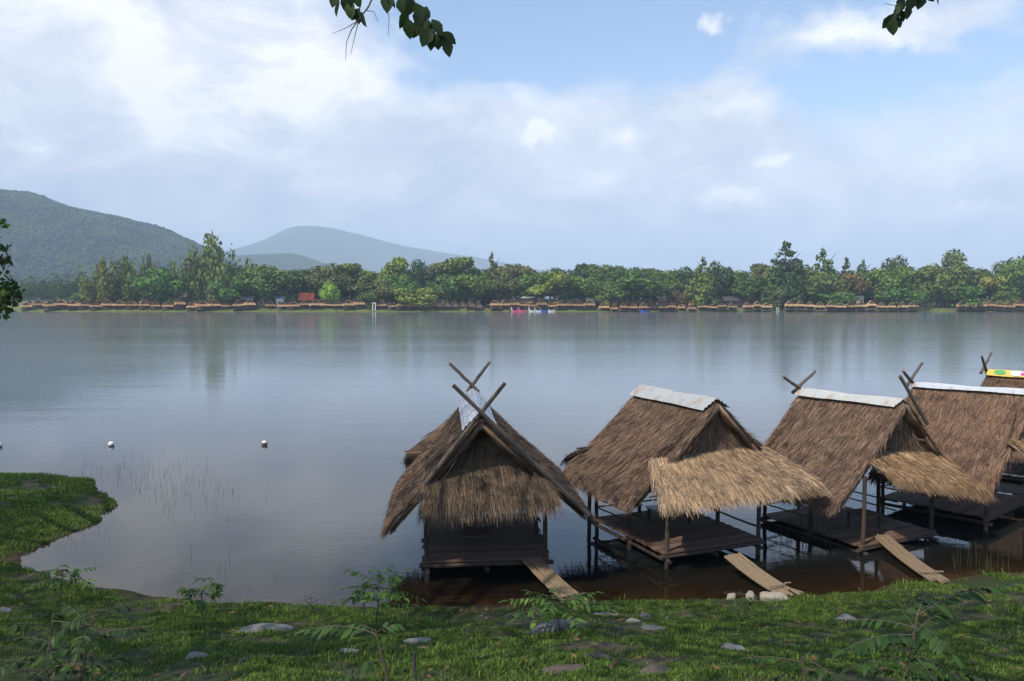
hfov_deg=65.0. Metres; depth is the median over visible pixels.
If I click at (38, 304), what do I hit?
thatched hut
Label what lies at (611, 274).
tree
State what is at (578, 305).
thatched hut
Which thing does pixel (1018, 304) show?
thatched hut
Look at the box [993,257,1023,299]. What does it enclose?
tree
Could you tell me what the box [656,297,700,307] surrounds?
long building
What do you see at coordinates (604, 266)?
tree
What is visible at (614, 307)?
thatched hut
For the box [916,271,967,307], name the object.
tree
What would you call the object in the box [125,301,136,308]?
thatched hut
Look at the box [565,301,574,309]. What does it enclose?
thatched hut
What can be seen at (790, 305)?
thatched hut
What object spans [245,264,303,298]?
tree
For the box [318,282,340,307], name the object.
tree
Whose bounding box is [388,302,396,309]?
thatched hut
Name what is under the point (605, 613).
rock
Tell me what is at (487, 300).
tree
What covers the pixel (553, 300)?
thatched hut
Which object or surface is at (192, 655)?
rock
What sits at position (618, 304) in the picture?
thatched hut
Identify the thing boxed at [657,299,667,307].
thatched hut
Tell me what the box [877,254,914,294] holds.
tree
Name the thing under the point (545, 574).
gangplank
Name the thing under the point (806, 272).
tree
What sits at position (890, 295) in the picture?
tree
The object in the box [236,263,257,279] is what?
tree
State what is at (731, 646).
rock
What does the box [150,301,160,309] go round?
thatched hut
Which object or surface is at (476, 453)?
thatched hut
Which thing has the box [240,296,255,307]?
shed
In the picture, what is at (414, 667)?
black stake
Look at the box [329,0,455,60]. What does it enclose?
shade tree
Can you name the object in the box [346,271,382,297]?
tree
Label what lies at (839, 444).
thatched hut
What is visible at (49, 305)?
thatched hut
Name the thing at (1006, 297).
tree
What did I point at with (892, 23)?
shade tree
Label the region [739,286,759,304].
tree
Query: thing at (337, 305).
thatched hut
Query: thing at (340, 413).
water
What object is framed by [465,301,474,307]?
thatched hut
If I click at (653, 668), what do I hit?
rock
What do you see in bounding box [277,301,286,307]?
thatched hut
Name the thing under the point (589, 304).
thatched hut
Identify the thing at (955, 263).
tree
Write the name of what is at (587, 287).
tree
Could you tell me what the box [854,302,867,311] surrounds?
thatched hut
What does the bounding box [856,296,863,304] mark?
shelter
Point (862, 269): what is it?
tree
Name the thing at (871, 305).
thatched hut
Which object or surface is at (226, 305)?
thatched hut
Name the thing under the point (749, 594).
rock
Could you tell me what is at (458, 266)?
tree
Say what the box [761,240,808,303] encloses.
tree
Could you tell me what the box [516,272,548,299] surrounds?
tree
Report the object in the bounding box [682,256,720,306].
tree
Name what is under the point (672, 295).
tree
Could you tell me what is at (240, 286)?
tree
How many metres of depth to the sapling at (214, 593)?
12.47 m
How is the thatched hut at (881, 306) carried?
on the ground at (500, 612)
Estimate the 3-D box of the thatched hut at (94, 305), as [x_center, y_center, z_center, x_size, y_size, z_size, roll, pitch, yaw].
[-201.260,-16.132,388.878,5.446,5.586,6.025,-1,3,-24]
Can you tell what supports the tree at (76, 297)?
on the ground at (500, 612)
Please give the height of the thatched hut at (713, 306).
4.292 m
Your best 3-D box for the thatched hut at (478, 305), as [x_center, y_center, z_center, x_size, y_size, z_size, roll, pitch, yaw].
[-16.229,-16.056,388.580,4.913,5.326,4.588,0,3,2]
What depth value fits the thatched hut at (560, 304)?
387.43 m
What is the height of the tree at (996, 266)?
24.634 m
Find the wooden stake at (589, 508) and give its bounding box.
[587,492,591,527]
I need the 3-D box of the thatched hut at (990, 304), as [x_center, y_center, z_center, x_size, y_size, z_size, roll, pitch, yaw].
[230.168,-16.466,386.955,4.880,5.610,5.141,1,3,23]
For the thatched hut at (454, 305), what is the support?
on the ground at (500, 612)
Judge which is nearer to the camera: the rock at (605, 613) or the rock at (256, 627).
the rock at (256, 627)
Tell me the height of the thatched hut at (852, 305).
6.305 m
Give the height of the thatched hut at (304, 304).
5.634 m
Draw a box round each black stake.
[362,590,364,615]
[413,651,416,680]
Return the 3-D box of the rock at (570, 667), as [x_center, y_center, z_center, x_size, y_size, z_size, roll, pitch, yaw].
[0.560,3.578,8.752,0.502,0.095,0.256,-1,3,-11]
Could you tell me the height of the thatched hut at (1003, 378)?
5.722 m
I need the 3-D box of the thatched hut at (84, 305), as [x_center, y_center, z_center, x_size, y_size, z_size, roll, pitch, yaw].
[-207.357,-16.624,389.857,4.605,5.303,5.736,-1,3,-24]
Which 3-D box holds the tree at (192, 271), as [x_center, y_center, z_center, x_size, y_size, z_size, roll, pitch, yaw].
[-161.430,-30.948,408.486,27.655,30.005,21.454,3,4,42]
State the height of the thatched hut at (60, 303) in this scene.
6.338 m
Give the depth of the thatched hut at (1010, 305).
384.30 m
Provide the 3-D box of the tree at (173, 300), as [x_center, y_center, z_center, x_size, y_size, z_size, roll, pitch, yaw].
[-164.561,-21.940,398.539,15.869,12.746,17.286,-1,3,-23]
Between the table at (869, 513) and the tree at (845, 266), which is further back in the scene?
the tree at (845, 266)
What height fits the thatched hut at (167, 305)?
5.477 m
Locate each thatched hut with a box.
[20,302,32,311]
[32,300,43,308]
[43,300,56,311]
[54,299,67,308]
[67,300,78,310]
[79,301,88,309]
[90,301,101,310]
[101,299,113,309]
[113,300,124,309]
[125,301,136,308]
[138,300,149,309]
[139,296,152,306]
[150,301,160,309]
[152,299,164,307]
[161,302,173,309]
[174,297,185,308]
[186,302,195,310]
[195,300,209,308]
[208,299,220,309]
[221,302,231,307]
[232,299,242,311]
[243,299,255,310]
[265,301,275,309]
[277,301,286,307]
[287,301,299,310]
[299,300,309,309]
[309,299,321,309]
[322,300,331,308]
[332,301,342,308]
[342,299,353,310]
[354,299,364,307]
[377,300,386,307]
[377,361,599,580]
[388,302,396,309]
[396,302,408,307]
[408,302,418,310]
[425,301,433,309]
[433,299,442,310]
[441,300,451,308]
[450,300,459,309]
[458,300,466,308]
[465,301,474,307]
[473,302,483,311]
[490,300,498,311]
[500,300,509,309]
[508,299,518,307]
[517,301,527,309]
[528,302,536,307]
[536,298,547,309]
[547,302,555,307]
[549,298,558,304]
[556,300,565,310]
[559,385,831,569]
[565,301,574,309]
[575,302,583,310]
[584,299,594,308]
[598,302,608,311]
[610,304,617,311]
[615,299,622,307]
[619,302,627,309]
[628,302,637,310]
[638,303,647,311]
[648,304,656,308]
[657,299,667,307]
[658,303,666,311]
[667,302,675,311]
[677,304,684,311]
[687,304,695,311]
[698,303,708,308]
[708,304,717,309]
[717,303,726,308]
[728,302,736,311]
[743,302,752,311]
[753,301,761,308]
[761,370,998,554]
[762,302,771,311]
[784,301,795,311]
[795,301,804,311]
[805,301,813,311]
[814,301,824,311]
[826,301,835,309]
[835,303,845,310]
[846,300,855,311]
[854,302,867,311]
[866,300,876,311]
[867,362,1023,530]
[877,302,885,311]
[887,303,895,311]
[897,302,907,309]
[907,301,918,311]
[956,301,967,311]
[967,302,976,311]
[975,301,986,310]
[979,352,1023,484]
[986,300,996,311]
[994,301,1004,311]
[1004,302,1014,311]
[1013,300,1023,309]
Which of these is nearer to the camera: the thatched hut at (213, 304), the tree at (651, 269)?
the thatched hut at (213, 304)
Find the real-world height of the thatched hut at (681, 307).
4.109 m
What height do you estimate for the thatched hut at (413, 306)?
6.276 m
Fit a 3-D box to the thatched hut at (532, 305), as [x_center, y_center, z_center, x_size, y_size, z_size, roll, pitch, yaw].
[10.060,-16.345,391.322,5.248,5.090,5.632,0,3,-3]
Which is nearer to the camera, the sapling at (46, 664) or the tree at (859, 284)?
the sapling at (46, 664)
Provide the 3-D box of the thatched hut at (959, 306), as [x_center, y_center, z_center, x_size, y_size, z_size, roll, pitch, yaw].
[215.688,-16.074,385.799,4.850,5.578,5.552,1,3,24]
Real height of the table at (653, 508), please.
0.360 m
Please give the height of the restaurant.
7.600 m
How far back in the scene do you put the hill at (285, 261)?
3402.72 m
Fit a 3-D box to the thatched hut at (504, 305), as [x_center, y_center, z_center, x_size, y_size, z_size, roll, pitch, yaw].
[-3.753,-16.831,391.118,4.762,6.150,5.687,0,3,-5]
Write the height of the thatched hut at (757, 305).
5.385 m
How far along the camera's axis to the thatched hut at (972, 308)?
384.67 m
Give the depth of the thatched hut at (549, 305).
389.12 m
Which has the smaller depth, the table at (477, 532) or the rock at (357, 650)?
the rock at (357, 650)
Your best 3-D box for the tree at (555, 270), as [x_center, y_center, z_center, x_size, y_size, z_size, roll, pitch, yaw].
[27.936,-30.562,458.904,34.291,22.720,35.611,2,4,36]
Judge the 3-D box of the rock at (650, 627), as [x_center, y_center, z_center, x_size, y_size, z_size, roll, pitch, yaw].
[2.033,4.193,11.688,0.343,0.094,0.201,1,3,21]
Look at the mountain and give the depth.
7027.76 m
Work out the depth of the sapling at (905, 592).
12.63 m
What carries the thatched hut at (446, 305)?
on the ground at (500, 612)
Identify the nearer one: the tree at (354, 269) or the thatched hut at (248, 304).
the thatched hut at (248, 304)
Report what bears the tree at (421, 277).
on the ground at (500, 612)
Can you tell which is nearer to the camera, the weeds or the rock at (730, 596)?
the rock at (730, 596)
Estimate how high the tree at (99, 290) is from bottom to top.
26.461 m
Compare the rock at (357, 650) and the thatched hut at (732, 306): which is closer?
the rock at (357, 650)
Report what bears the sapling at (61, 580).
on the ground at (500, 612)
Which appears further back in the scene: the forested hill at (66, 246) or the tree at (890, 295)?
the forested hill at (66, 246)
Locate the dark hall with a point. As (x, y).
(737, 301)
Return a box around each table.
[461,527,490,551]
[645,505,692,527]
[845,508,882,530]
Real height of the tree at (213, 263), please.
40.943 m
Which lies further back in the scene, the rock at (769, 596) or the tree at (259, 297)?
the tree at (259, 297)
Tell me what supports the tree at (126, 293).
on the ground at (500, 612)
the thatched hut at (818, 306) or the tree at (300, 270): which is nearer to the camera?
the thatched hut at (818, 306)
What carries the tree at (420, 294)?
on the ground at (500, 612)
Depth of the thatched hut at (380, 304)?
389.43 m
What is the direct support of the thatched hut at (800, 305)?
on the ground at (500, 612)
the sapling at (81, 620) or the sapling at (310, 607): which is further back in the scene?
the sapling at (310, 607)
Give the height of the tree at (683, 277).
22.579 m
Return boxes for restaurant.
[298,293,315,307]
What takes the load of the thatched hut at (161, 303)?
on the ground at (500, 612)
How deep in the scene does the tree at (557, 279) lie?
393.18 m
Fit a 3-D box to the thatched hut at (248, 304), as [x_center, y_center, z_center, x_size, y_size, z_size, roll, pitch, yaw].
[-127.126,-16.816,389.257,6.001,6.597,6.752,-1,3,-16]
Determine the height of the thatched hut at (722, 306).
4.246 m
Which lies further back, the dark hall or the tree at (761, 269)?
the tree at (761, 269)
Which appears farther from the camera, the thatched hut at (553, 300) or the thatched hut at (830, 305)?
the thatched hut at (553, 300)
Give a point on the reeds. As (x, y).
(823, 527)
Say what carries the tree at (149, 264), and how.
on the ground at (500, 612)
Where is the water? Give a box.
[0,311,1023,608]
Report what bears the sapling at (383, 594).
on the ground at (500, 612)
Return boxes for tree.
[0,218,25,319]
[70,290,92,301]
[76,257,135,306]
[95,256,156,307]
[130,266,190,305]
[132,251,158,300]
[163,284,193,307]
[165,251,224,302]
[166,229,252,306]
[207,278,253,307]
[235,271,262,303]
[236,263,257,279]
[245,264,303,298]
[283,280,298,297]
[286,270,322,294]
[295,266,321,293]
[301,262,355,300]
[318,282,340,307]
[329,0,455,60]
[331,262,376,300]
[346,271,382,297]
[352,278,397,299]
[356,289,392,307]
[377,256,409,304]
[384,273,421,305]
[390,287,443,307]
[404,258,433,288]
[425,262,451,299]
[426,273,472,304]
[439,256,481,304]
[450,273,499,304]
[481,251,499,305]
[486,268,522,300]
[496,263,537,301]
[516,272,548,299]
[526,271,583,304]
[542,267,579,297]
[556,274,608,303]
[559,271,599,293]
[569,263,594,300]
[585,264,623,293]
[592,284,615,307]
[596,264,627,296]
[598,275,671,302]
[607,265,642,303]
[633,267,657,304]
[640,268,664,305]
[649,270,683,298]
[663,266,693,296]
[665,290,688,307]
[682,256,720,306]
[707,260,734,303]
[722,270,758,299]
[725,274,777,304]
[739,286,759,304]
[748,263,770,280]
[754,264,787,306]
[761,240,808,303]
[770,289,787,307]
[784,264,824,303]
[803,270,852,307]
[805,249,839,304]
[814,291,861,308]
[831,271,868,303]
[838,257,858,303]
[853,267,904,307]
[854,259,876,303]
[873,287,930,307]
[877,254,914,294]
[882,0,938,35]
[893,264,922,302]
[912,265,943,307]
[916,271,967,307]
[921,248,982,307]
[942,284,985,307]
[972,267,992,297]
[974,276,1012,299]
[983,260,1023,299]
[985,290,1020,307]
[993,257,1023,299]
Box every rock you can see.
[0,607,11,612]
[185,651,211,658]
[235,623,295,632]
[338,648,359,652]
[403,637,431,642]
[529,619,588,634]
[540,664,584,673]
[582,652,612,658]
[594,612,614,615]
[626,617,639,622]
[639,613,650,617]
[639,664,670,674]
[640,625,663,629]
[721,643,745,650]
[727,593,735,599]
[746,591,755,600]
[760,591,788,601]
[835,614,855,620]
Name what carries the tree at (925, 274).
on the ground at (500, 612)
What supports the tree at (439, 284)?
on the ground at (500, 612)
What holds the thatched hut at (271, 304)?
on the ground at (500, 612)
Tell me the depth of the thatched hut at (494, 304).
386.48 m
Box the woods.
[0,272,177,301]
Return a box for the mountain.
[216,226,576,299]
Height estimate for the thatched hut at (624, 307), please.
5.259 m
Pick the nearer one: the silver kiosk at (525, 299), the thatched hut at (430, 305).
the thatched hut at (430, 305)
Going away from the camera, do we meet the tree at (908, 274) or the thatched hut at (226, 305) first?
the thatched hut at (226, 305)
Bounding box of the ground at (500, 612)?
[0,300,1023,680]
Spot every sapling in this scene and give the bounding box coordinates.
[0,613,109,680]
[22,564,103,605]
[32,603,155,680]
[176,577,225,628]
[293,622,414,680]
[305,594,322,614]
[331,565,426,628]
[497,585,622,637]
[730,591,759,625]
[738,656,843,680]
[830,584,1020,680]
[891,582,924,614]
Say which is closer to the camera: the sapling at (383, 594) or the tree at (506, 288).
the sapling at (383, 594)
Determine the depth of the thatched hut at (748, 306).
383.61 m
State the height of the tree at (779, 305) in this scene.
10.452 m
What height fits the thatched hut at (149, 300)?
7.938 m
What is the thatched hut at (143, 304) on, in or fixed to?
on the ground at (500, 612)
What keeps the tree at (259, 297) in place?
on the ground at (500, 612)
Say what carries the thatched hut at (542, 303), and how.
on the ground at (500, 612)
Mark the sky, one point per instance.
(662, 135)
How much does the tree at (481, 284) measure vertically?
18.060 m
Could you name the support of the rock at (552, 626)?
on the ground at (500, 612)
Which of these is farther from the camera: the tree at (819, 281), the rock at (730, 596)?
the tree at (819, 281)
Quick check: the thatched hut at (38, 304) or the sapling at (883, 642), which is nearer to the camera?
the sapling at (883, 642)
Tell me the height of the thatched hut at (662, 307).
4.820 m
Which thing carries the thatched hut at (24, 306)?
on the ground at (500, 612)
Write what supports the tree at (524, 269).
on the ground at (500, 612)
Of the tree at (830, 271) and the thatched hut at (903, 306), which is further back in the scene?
the tree at (830, 271)
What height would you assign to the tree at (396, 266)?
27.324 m
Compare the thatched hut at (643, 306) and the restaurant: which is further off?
the restaurant
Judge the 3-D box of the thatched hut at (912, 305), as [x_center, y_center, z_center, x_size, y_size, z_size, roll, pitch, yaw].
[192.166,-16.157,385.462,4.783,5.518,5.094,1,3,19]
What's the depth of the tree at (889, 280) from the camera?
401.98 m
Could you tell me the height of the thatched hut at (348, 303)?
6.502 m
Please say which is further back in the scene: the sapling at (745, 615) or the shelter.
the shelter
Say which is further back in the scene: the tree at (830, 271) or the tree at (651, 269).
the tree at (651, 269)
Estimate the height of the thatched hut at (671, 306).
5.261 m
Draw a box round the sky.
[0,0,1023,299]
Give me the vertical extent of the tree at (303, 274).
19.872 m
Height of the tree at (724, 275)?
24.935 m
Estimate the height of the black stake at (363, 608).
0.710 m
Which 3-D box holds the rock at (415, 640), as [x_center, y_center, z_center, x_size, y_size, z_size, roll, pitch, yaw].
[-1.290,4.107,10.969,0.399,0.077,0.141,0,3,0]
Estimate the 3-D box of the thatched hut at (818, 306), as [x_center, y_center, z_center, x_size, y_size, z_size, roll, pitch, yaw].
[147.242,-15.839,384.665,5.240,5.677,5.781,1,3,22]
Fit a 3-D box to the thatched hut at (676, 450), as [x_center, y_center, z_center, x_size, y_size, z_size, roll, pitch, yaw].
[4.012,3.778,19.284,4.945,5.114,5.716,-1,3,-24]
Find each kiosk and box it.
[275,296,285,307]
[521,296,534,305]
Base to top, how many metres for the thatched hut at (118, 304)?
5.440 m
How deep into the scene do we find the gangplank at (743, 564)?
16.08 m
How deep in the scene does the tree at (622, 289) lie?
387.36 m
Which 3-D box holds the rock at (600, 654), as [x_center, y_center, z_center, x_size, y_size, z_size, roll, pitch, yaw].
[0.997,3.688,9.377,0.395,0.081,0.228,0,3,0]
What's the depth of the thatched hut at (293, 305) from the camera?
388.11 m
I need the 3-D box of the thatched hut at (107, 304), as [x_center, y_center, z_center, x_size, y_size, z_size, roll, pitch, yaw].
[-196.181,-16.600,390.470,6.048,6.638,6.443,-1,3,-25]
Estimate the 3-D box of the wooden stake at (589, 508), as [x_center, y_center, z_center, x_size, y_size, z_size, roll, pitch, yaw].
[1.933,4.667,20.139,0.106,2.451,0.106,1,3,22]
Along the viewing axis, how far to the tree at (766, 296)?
395.50 m
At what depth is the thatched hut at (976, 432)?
20.86 m
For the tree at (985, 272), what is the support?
on the ground at (500, 612)
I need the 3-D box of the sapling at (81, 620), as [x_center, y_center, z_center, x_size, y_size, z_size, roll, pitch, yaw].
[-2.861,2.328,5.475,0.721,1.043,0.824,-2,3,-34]
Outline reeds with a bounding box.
[36,443,1008,575]
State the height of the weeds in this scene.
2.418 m
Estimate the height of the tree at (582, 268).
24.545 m
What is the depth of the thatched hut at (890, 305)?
383.66 m
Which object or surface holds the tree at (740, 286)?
on the ground at (500, 612)
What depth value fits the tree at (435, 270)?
413.77 m
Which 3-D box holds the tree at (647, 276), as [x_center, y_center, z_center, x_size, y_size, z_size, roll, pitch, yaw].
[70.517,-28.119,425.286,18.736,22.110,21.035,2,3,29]
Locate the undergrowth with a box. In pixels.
[134,292,1023,307]
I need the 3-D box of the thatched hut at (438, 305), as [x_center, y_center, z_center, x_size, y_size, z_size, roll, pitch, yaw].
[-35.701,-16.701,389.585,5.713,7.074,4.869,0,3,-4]
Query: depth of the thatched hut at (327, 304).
390.10 m
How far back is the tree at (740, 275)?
407.32 m
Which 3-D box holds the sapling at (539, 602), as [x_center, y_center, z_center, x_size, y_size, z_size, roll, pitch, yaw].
[0.665,3.912,11.320,1.760,0.605,1.706,0,3,0]
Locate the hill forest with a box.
[0,189,355,300]
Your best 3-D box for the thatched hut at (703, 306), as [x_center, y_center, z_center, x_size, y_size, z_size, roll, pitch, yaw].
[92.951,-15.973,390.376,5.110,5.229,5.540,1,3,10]
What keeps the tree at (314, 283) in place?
on the ground at (500, 612)
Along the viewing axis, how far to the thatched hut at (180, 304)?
388.16 m
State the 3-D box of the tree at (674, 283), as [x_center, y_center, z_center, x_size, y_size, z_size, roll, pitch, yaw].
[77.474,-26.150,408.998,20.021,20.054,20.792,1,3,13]
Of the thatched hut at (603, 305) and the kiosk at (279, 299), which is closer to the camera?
the thatched hut at (603, 305)
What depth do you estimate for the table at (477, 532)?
17.05 m
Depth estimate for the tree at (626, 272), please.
414.89 m
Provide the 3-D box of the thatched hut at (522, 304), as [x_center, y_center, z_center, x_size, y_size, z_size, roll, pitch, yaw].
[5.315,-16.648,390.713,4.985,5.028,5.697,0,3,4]
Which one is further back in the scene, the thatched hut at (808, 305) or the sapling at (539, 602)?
the thatched hut at (808, 305)
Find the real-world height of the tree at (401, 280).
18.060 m
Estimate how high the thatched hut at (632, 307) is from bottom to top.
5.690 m
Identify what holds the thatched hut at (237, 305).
on the ground at (500, 612)
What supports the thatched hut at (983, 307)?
on the ground at (500, 612)
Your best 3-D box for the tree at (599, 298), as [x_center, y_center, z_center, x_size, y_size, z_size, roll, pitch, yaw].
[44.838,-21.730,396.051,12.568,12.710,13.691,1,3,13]
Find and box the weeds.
[17,307,1020,311]
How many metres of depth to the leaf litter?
10.83 m
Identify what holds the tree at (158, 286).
on the ground at (500, 612)
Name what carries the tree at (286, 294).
on the ground at (500, 612)
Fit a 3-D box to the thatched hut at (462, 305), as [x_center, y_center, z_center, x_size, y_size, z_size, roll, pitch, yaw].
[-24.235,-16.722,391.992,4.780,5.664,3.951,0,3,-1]
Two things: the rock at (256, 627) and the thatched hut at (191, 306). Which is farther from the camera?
the thatched hut at (191, 306)
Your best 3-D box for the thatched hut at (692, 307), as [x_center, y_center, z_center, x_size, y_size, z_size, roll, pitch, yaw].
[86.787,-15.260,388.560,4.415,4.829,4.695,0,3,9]
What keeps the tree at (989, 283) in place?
on the ground at (500, 612)
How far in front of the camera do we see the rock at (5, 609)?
13.66 m
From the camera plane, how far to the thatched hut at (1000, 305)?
385.07 m
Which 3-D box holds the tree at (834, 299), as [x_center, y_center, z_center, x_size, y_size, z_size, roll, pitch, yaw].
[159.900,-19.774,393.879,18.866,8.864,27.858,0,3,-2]
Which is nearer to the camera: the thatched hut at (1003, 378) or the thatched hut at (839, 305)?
the thatched hut at (1003, 378)
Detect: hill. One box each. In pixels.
[0,196,245,283]
[224,253,546,299]
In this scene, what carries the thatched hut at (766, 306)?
on the ground at (500, 612)
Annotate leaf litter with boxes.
[0,581,1023,680]
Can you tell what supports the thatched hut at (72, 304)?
on the ground at (500, 612)
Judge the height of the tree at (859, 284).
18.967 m
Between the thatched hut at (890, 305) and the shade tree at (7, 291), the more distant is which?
the thatched hut at (890, 305)
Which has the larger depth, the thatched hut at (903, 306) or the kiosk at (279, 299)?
the kiosk at (279, 299)
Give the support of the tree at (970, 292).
on the ground at (500, 612)
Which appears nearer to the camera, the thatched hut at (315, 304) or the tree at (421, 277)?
the thatched hut at (315, 304)
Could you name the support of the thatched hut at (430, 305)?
on the ground at (500, 612)
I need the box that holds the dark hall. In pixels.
[721,296,744,307]
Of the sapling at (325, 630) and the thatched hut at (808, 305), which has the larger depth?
the thatched hut at (808, 305)
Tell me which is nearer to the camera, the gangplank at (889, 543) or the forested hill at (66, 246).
the gangplank at (889, 543)
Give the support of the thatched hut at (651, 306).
on the ground at (500, 612)
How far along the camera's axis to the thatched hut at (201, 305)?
386.28 m
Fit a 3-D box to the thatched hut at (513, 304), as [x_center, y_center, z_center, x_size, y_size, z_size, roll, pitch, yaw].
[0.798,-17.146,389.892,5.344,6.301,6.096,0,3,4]
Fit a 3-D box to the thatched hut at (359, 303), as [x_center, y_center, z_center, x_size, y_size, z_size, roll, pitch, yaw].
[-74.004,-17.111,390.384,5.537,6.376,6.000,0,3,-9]
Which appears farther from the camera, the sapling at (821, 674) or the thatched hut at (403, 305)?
the thatched hut at (403, 305)
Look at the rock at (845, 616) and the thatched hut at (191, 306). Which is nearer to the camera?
the rock at (845, 616)
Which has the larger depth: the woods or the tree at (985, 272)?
the woods
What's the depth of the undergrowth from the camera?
416.14 m
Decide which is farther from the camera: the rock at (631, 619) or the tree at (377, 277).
the tree at (377, 277)
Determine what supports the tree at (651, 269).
on the ground at (500, 612)
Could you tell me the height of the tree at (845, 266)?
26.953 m
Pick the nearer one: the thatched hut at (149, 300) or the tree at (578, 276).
the thatched hut at (149, 300)
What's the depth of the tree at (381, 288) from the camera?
394.43 m
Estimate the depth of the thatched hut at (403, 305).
388.16 m
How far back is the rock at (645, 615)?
13.60 m
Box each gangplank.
[522,556,587,608]
[724,552,800,596]
[873,534,949,583]
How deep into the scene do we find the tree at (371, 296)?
392.48 m

